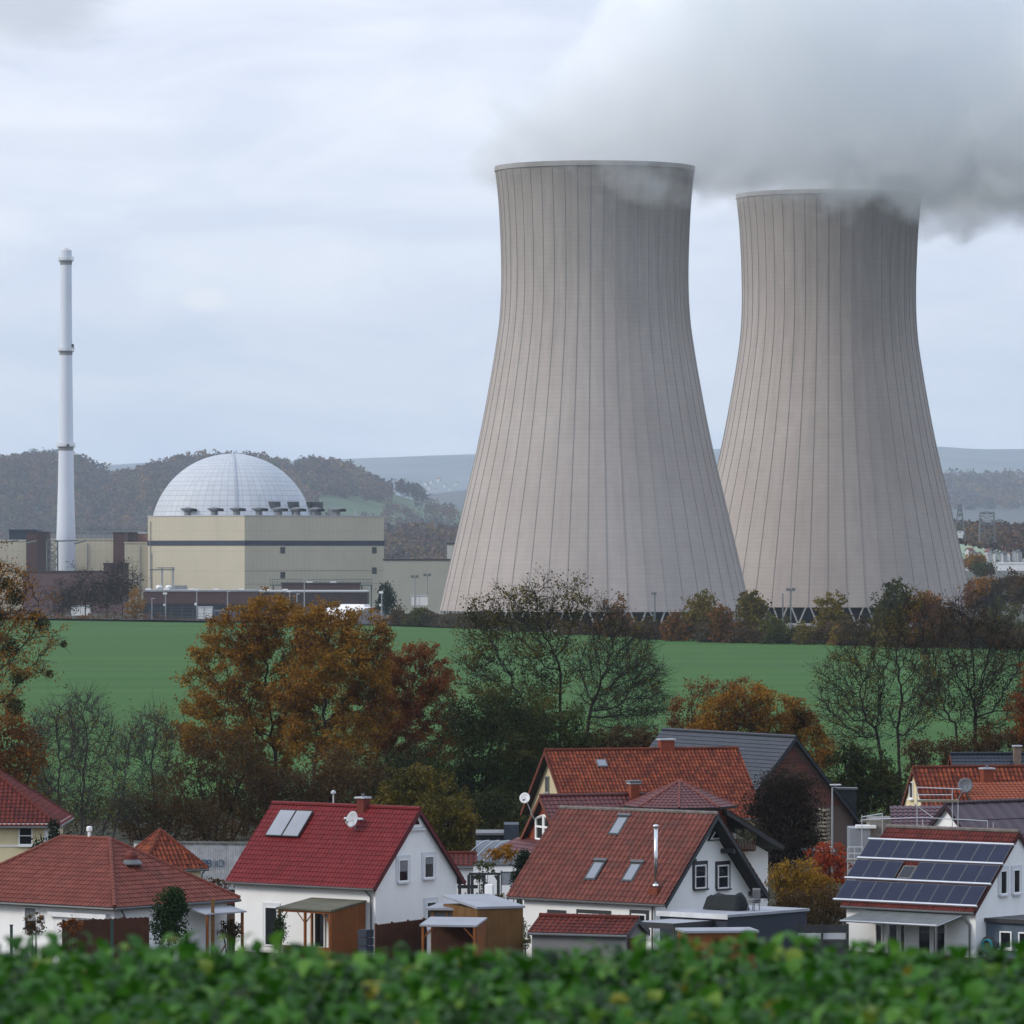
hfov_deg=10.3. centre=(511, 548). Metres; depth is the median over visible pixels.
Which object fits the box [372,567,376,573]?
window
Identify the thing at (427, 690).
oak tree
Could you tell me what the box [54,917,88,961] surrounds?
roller door
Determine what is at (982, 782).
farmhouse
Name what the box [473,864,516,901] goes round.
garden wall
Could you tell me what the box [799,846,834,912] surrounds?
shrub
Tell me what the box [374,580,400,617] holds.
spruce tree
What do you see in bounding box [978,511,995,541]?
pylon
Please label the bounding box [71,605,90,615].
white shed
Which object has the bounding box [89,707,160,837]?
bare tree
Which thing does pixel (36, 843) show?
shrub
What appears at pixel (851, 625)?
hedge bush
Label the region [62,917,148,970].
board fence
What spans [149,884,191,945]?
thuja
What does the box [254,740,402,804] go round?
thicket
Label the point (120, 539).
brick tower
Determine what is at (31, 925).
ball tree
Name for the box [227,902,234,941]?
garden shed
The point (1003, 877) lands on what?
window
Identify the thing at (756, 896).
roof chairs
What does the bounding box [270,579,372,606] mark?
steel platform
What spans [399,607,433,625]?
hedge bush
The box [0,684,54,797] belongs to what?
beech tree
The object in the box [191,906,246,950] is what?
white canopy
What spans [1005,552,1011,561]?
village house
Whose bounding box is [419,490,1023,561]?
valley side
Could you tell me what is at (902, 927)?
window
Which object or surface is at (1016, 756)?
farmhouse
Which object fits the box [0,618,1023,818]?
field
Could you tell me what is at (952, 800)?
scaffold
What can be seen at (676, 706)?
oak tree
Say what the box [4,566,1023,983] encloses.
ground
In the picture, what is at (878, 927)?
window
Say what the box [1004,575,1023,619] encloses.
autumn tree
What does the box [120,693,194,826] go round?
bare tree
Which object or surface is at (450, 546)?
pump house
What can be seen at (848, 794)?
roof dormer
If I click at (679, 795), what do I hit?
gabled house
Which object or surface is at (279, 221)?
sky
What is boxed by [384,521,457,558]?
valley trees
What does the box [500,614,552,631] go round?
hedge bush
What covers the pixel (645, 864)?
gabled house
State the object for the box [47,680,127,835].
bare tree
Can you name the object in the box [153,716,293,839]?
thicket
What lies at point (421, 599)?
loading shed
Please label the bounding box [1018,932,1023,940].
window
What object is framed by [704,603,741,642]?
hedge bush
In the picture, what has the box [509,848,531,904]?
shrub
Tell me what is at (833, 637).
hedge bush
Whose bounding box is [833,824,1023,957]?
gabled house
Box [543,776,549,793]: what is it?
window
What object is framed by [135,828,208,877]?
roof
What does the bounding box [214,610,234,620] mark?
blue container
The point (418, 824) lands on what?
window
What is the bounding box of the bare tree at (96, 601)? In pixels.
[74,564,130,617]
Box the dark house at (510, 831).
[476,822,518,902]
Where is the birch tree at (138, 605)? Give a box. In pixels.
[122,585,146,619]
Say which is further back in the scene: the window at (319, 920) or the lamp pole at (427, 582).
the lamp pole at (427, 582)
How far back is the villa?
345.33 m
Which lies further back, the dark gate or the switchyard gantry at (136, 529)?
the switchyard gantry at (136, 529)
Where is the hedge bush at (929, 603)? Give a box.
[905,589,953,647]
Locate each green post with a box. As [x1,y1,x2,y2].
[9,924,12,950]
[110,919,113,961]
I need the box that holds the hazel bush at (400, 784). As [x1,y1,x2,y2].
[370,762,470,817]
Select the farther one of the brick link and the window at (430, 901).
the brick link
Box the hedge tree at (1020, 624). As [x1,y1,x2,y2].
[1009,613,1023,648]
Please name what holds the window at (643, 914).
in the gabled house at (645, 864)
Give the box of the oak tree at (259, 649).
[158,586,336,795]
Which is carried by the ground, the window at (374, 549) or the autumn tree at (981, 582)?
the autumn tree at (981, 582)
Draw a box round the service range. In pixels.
[23,571,127,613]
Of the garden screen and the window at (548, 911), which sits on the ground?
the garden screen
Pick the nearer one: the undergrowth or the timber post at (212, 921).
the timber post at (212, 921)
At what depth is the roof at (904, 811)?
343.86 m
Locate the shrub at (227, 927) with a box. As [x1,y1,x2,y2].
[216,919,242,952]
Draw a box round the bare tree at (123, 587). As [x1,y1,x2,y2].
[90,556,148,618]
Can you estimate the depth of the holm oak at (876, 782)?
424.49 m
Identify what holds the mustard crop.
on the ground
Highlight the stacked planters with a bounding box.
[358,929,373,956]
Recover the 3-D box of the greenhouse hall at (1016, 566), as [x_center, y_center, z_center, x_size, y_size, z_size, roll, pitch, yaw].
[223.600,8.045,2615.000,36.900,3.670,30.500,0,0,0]
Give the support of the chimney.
on the ground
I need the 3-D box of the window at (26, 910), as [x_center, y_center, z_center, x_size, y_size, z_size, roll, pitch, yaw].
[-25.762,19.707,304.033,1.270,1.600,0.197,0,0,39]
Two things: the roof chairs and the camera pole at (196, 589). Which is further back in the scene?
the camera pole at (196, 589)
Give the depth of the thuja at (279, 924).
302.94 m
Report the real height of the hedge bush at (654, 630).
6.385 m
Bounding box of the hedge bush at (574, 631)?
[555,616,589,634]
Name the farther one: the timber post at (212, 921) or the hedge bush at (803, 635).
the hedge bush at (803, 635)
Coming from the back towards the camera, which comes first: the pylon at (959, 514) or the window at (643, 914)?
the pylon at (959, 514)
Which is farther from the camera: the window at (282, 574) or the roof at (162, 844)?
the window at (282, 574)
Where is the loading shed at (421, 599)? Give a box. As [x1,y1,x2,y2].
[410,595,427,604]
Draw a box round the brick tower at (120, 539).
[113,532,128,562]
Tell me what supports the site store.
on the ground
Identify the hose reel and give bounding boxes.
[981,936,995,953]
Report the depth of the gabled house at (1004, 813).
338.92 m
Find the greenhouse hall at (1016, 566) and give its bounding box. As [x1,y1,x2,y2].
[965,562,1023,570]
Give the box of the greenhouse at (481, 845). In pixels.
[472,840,516,863]
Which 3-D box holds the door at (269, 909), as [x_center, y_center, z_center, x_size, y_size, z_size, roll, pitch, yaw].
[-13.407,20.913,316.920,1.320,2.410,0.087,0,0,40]
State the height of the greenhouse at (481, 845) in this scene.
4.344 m
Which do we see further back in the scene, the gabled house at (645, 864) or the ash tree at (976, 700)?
the ash tree at (976, 700)
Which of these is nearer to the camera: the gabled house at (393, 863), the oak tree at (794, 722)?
the gabled house at (393, 863)
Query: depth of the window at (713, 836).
311.81 m
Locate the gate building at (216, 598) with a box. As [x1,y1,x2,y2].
[143,588,258,621]
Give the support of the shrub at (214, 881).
on the ground
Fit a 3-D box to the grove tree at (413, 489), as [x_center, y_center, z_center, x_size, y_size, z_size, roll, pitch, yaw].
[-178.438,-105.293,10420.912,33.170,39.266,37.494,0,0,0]
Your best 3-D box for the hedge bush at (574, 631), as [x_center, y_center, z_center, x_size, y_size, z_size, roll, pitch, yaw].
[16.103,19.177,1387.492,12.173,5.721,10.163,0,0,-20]
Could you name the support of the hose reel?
attached to the gabled house at (975, 876)
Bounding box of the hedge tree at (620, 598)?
[590,591,644,636]
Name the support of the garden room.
on the ground
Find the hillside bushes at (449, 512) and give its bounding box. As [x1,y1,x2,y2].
[321,497,459,528]
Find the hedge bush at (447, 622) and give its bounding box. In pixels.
[428,613,462,627]
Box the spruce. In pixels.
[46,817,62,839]
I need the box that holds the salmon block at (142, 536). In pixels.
[137,532,147,541]
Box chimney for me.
[56,248,75,570]
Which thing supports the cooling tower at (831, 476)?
on the ground
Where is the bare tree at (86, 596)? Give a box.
[54,560,105,618]
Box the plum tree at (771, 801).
[736,762,830,905]
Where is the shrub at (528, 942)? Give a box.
[518,921,531,952]
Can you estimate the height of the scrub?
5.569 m
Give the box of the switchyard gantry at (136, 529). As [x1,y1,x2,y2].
[76,527,147,538]
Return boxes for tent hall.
[325,604,390,624]
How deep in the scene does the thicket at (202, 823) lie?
424.77 m
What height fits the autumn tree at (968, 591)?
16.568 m
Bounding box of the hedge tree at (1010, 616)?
[964,596,1023,648]
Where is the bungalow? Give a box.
[0,826,241,961]
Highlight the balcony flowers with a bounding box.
[735,829,756,842]
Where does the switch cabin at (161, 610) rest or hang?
on the ground
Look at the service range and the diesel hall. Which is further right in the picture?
the diesel hall
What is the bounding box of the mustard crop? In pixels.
[0,929,1023,1023]
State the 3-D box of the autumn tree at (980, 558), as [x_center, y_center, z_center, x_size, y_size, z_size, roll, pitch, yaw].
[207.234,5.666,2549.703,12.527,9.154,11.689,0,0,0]
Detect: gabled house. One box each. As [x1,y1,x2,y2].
[225,790,466,953]
[497,780,784,916]
[506,805,769,956]
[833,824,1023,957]
[927,798,1023,837]
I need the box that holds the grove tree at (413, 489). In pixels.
[406,481,422,500]
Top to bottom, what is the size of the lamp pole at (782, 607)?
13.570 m
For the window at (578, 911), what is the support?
in the gabled house at (645, 864)
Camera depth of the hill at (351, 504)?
9635.26 m
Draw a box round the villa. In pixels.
[0,769,73,861]
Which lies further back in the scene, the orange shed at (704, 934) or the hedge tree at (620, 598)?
the hedge tree at (620, 598)
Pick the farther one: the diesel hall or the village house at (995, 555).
the village house at (995, 555)
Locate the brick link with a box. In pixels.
[103,563,128,610]
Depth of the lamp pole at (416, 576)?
1759.81 m
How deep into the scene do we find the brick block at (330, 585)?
2060.00 m
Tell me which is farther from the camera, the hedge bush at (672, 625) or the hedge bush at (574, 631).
the hedge bush at (574, 631)
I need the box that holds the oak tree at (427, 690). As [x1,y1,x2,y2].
[350,638,464,772]
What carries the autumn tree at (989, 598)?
on the ground
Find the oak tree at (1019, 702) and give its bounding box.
[992,660,1023,751]
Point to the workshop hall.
(15, 549)
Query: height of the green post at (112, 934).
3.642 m
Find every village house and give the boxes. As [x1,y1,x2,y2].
[964,548,974,557]
[984,549,992,561]
[992,550,998,561]
[998,551,1006,561]
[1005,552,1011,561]
[1011,550,1016,561]
[1016,550,1022,561]
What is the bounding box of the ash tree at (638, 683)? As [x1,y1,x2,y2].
[557,588,680,741]
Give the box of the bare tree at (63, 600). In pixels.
[35,569,84,617]
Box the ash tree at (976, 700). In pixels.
[901,586,1023,751]
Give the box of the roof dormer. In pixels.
[835,787,857,825]
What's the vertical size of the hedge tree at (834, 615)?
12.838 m
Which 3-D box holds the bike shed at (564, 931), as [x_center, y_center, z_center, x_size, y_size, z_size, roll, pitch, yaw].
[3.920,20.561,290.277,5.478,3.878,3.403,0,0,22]
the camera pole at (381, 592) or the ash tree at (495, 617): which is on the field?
the ash tree at (495, 617)
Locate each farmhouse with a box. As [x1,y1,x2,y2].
[520,738,756,825]
[901,764,1023,805]
[947,745,1023,764]
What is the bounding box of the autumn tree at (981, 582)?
[970,574,997,597]
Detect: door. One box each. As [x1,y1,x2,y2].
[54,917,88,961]
[263,902,280,945]
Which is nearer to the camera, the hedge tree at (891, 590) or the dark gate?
the dark gate
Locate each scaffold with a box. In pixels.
[846,847,862,879]
[860,787,993,852]
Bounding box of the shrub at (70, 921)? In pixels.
[57,915,86,950]
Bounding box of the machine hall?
[51,535,112,570]
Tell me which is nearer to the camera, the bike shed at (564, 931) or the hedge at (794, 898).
the bike shed at (564, 931)
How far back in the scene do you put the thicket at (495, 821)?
429.65 m
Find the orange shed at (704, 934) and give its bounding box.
[675,927,758,983]
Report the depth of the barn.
400.99 m
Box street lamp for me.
[830,784,840,899]
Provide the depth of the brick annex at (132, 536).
2330.00 m
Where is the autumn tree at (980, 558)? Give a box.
[963,551,988,570]
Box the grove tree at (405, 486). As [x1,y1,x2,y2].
[398,479,416,498]
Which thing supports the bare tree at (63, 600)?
on the ground
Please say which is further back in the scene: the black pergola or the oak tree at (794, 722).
the oak tree at (794, 722)
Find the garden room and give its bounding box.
[425,884,493,963]
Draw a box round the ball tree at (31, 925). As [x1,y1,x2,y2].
[22,911,46,966]
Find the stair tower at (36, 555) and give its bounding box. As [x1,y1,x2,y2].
[25,532,50,570]
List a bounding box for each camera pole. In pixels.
[194,588,197,619]
[379,591,382,617]
[652,592,655,620]
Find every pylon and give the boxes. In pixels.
[955,504,965,540]
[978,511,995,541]
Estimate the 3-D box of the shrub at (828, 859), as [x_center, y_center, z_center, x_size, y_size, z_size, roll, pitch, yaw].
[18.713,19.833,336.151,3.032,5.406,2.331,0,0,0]
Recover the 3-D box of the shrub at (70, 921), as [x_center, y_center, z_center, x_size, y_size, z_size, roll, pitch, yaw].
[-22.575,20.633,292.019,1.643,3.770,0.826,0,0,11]
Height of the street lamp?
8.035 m
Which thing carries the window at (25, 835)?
in the villa
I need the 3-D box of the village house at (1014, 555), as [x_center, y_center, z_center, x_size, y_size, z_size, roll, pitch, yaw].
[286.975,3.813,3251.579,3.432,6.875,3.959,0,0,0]
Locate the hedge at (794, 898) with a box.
[761,878,846,939]
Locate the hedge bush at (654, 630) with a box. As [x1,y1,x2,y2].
[635,615,663,639]
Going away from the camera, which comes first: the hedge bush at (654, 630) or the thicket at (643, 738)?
the thicket at (643, 738)
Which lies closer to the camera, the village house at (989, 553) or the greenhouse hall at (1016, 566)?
the greenhouse hall at (1016, 566)
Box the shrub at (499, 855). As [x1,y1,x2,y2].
[481,843,517,863]
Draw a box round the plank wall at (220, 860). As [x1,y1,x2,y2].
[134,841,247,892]
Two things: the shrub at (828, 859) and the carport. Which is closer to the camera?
the carport
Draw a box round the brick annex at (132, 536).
[128,532,137,541]
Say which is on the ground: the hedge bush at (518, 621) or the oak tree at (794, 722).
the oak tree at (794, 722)
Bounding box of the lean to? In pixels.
[420,917,486,973]
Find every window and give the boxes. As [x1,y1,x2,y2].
[17,828,32,846]
[21,906,39,932]
[280,547,284,552]
[280,572,284,577]
[314,913,325,947]
[328,911,334,947]
[372,547,376,552]
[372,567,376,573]
[396,855,411,883]
[411,817,425,830]
[421,852,436,879]
[424,897,437,930]
[535,814,543,839]
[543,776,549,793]
[543,815,548,832]
[547,909,565,913]
[576,909,610,914]
[629,909,648,933]
[692,860,708,890]
[707,830,719,840]
[715,861,731,890]
[875,924,882,943]
[887,924,898,950]
[900,925,905,949]
[907,782,913,799]
[917,926,931,952]
[932,924,945,954]
[997,931,1012,950]
[998,866,1009,896]
[1011,865,1022,894]
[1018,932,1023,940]
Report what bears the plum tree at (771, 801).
on the ground
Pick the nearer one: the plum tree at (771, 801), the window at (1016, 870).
the window at (1016, 870)
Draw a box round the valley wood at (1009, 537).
[954,518,1023,558]
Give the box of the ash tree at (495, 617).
[445,566,617,769]
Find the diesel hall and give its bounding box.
[383,559,450,613]
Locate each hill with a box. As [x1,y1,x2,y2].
[3,471,461,565]
[97,447,1023,499]
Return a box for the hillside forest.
[0,449,398,561]
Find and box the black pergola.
[457,873,500,895]
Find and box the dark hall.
[8,530,42,539]
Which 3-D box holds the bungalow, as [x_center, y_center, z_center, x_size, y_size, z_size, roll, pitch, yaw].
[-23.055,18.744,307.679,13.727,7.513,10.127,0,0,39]
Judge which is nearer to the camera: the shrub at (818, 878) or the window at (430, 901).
the window at (430, 901)
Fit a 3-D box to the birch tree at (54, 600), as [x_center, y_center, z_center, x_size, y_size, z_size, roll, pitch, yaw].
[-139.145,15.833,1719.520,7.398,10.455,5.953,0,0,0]
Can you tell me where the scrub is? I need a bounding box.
[391,607,1023,648]
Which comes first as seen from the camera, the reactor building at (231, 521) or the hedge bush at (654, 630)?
the hedge bush at (654, 630)
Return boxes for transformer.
[156,585,186,589]
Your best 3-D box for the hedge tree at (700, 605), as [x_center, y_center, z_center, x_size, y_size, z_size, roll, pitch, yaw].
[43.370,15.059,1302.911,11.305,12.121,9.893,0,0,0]
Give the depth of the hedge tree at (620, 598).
1365.20 m
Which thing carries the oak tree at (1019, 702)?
on the ground
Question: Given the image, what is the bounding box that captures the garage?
[656,905,809,975]
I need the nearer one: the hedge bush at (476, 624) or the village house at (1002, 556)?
the hedge bush at (476, 624)
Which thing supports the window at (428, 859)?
in the gabled house at (393, 863)
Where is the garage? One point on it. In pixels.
(768, 922)
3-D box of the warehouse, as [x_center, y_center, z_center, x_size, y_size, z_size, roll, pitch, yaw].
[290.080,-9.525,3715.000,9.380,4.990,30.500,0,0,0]
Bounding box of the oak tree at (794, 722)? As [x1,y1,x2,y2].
[680,678,842,773]
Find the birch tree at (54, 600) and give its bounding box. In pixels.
[40,586,62,618]
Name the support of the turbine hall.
on the ground
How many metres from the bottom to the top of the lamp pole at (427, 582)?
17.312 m
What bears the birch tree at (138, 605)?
on the ground
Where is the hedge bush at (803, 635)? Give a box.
[792,620,816,644]
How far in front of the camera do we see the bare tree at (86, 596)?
1719.82 m
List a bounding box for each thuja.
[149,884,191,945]
[271,908,288,952]
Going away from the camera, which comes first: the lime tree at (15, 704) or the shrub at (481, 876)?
the shrub at (481, 876)
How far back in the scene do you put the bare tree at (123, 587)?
1708.59 m
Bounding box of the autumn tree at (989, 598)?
[971,588,1012,624]
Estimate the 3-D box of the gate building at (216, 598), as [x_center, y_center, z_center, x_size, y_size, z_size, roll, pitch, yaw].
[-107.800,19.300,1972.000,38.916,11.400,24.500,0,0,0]
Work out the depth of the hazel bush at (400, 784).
391.56 m
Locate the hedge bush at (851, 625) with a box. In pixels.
[828,614,873,645]
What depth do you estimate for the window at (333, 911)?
314.10 m
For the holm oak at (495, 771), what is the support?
on the ground
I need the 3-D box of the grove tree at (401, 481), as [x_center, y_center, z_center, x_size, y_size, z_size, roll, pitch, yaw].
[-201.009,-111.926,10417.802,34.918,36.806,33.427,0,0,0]
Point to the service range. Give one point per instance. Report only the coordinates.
(46, 580)
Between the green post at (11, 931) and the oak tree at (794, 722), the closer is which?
the green post at (11, 931)
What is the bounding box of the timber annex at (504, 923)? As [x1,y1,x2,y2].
[441,894,524,969]
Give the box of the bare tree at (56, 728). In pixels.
[24,679,98,834]
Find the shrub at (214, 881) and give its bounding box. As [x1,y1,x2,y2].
[204,876,234,888]
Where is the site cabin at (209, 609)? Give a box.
[198,606,212,618]
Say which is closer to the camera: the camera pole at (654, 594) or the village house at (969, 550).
the camera pole at (654, 594)
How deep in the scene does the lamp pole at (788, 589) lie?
1509.82 m
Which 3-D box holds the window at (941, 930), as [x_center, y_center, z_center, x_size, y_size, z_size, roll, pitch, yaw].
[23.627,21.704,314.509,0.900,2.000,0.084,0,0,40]
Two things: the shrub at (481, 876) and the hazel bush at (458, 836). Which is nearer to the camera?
the shrub at (481, 876)
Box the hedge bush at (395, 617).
[383,603,410,624]
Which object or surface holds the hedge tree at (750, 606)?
on the field
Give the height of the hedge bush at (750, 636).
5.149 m
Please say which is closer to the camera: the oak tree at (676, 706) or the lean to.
the lean to
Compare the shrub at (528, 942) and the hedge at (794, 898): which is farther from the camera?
the hedge at (794, 898)
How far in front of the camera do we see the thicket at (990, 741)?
429.41 m
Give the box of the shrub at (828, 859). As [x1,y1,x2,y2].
[803,840,853,924]
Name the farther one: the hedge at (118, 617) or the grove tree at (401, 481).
the grove tree at (401, 481)
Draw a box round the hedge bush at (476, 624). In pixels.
[461,614,493,628]
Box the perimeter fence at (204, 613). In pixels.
[149,607,471,627]
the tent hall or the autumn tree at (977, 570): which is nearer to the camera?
the tent hall
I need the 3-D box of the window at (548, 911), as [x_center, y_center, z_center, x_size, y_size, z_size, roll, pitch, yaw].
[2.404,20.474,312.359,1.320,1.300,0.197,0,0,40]
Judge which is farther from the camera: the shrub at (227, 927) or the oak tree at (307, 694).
the oak tree at (307, 694)
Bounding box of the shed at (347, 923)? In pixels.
[276,897,366,958]
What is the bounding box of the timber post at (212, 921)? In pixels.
[211,899,225,953]
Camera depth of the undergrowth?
451.34 m
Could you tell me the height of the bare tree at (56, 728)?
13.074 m
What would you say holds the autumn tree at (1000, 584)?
on the ground
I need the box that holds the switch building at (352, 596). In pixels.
[258,589,369,620]
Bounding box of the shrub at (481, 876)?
[472,860,496,893]
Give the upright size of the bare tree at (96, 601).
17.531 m
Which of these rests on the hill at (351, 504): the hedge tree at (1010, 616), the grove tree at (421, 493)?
the grove tree at (421, 493)
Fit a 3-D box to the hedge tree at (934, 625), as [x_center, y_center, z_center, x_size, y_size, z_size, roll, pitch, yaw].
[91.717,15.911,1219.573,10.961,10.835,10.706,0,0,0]
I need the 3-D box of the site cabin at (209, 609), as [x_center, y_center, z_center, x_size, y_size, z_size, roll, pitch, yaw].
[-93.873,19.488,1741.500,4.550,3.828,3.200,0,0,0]
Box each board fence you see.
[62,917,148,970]
[375,918,426,959]
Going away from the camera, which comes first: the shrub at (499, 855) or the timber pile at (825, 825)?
the shrub at (499, 855)
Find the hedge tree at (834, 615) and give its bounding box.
[807,589,857,643]
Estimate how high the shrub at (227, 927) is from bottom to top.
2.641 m
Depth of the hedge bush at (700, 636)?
1277.54 m
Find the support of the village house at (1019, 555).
on the ground
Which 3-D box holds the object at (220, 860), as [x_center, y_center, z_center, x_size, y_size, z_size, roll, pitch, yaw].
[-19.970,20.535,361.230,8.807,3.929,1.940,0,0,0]
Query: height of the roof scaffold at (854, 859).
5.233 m
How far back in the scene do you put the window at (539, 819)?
344.64 m
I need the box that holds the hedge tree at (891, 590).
[869,577,914,640]
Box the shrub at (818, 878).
[764,856,841,921]
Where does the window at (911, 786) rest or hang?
in the farmhouse at (982, 782)
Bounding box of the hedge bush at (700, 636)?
[692,620,735,641]
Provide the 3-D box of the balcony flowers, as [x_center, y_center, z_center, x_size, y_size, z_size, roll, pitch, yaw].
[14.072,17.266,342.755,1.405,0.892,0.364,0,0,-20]
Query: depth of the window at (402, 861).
313.72 m
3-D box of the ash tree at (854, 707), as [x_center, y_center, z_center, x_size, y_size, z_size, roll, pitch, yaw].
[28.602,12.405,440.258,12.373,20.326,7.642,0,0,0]
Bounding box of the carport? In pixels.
[642,918,713,957]
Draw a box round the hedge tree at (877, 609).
[866,595,908,642]
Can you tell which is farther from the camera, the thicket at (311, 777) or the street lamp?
the thicket at (311, 777)
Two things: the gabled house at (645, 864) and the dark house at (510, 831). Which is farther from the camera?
the dark house at (510, 831)
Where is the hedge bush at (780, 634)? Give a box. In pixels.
[756,610,798,643]
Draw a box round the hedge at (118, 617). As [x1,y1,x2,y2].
[2,612,173,618]
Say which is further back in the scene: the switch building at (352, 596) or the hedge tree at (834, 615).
the switch building at (352, 596)
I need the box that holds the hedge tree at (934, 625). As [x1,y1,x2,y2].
[917,603,958,643]
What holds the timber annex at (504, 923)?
on the ground
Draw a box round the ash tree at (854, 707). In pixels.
[802,579,960,809]
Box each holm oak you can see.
[434,681,558,820]
[502,689,618,816]
[823,731,908,824]
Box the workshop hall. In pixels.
[0,540,25,610]
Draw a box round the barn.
[649,728,862,869]
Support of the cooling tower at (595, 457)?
on the ground
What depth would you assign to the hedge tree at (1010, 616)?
1198.00 m
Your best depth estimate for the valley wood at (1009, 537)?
3587.13 m
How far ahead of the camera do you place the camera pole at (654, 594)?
1419.83 m
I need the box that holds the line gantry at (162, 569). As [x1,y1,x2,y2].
[150,567,174,589]
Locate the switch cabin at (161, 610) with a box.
[153,607,195,617]
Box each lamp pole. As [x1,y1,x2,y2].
[411,575,418,608]
[423,574,430,607]
[782,592,785,624]
[786,588,794,628]
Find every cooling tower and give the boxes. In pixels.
[439,160,746,632]
[717,189,973,626]
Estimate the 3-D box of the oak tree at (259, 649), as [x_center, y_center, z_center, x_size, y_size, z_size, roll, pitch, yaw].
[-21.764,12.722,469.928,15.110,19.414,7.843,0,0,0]
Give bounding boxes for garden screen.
[501,870,513,901]
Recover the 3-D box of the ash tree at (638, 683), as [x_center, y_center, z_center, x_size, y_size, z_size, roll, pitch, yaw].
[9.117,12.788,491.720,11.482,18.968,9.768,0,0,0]
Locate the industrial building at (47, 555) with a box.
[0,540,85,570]
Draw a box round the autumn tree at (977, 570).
[967,561,995,576]
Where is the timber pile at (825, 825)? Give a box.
[809,807,830,844]
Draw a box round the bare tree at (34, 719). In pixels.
[5,707,69,800]
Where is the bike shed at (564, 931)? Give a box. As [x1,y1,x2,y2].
[527,913,649,982]
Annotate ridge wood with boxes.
[943,467,1023,509]
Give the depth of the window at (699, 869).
310.90 m
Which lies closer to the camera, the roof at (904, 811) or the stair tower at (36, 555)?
the roof at (904, 811)
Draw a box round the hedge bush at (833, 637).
[825,623,846,645]
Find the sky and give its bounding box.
[0,0,1023,464]
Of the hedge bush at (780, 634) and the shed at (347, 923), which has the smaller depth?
the shed at (347, 923)
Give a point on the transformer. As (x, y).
(176, 587)
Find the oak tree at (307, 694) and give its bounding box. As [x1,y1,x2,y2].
[259,594,405,802]
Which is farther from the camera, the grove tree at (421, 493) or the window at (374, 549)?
the grove tree at (421, 493)
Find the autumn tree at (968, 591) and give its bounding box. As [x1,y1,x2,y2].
[957,577,982,611]
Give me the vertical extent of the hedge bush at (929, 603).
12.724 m
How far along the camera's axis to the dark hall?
2480.00 m
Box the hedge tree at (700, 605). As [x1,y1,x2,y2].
[679,588,719,638]
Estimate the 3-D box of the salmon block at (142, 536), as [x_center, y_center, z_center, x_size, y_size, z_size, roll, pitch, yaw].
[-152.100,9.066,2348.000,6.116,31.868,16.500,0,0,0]
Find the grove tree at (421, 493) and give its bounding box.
[413,483,434,502]
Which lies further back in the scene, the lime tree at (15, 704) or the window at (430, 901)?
the lime tree at (15, 704)
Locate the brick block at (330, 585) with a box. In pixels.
[281,581,360,589]
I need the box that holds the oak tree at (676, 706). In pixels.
[658,674,751,729]
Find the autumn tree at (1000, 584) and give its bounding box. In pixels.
[980,566,1023,609]
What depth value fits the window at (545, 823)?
343.63 m
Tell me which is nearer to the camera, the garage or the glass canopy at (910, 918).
the garage
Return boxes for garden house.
[448,851,476,893]
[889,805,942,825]
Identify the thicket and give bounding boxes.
[106,772,252,846]
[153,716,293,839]
[240,758,389,823]
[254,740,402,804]
[362,737,484,815]
[460,784,528,846]
[585,722,660,747]
[895,720,1022,773]
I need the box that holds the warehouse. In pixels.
[957,531,963,537]
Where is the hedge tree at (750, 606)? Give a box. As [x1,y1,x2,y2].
[733,589,775,638]
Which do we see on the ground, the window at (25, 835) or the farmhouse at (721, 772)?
the farmhouse at (721, 772)
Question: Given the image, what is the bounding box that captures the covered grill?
[703,892,749,910]
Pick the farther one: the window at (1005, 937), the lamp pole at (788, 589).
the lamp pole at (788, 589)
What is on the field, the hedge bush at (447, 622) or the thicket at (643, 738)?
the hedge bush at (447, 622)
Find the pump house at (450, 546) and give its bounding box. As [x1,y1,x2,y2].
[447,543,461,612]
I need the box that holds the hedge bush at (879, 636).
[850,621,908,646]
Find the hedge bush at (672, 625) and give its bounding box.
[658,610,692,640]
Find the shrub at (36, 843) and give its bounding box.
[28,833,48,848]
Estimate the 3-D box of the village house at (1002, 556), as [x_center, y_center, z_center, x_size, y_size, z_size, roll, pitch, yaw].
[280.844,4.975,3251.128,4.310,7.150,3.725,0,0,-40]
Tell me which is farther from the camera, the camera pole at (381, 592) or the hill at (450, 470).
the hill at (450, 470)
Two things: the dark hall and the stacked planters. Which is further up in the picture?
the dark hall
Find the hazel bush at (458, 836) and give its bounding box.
[412,785,482,850]
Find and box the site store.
[847,816,890,879]
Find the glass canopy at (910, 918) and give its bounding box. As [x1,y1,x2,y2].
[840,909,963,953]
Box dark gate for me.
[795,924,848,968]
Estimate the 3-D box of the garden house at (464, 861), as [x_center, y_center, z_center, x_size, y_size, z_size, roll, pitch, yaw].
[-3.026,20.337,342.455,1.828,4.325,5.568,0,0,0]
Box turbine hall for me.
[124,542,147,610]
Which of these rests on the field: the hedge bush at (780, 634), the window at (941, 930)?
the hedge bush at (780, 634)
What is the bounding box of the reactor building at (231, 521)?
[147,452,384,606]
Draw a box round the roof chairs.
[747,888,760,910]
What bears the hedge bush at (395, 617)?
on the field
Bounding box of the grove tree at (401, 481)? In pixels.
[393,478,408,496]
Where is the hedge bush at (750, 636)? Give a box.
[715,623,765,642]
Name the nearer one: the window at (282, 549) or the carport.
the carport
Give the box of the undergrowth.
[32,776,903,838]

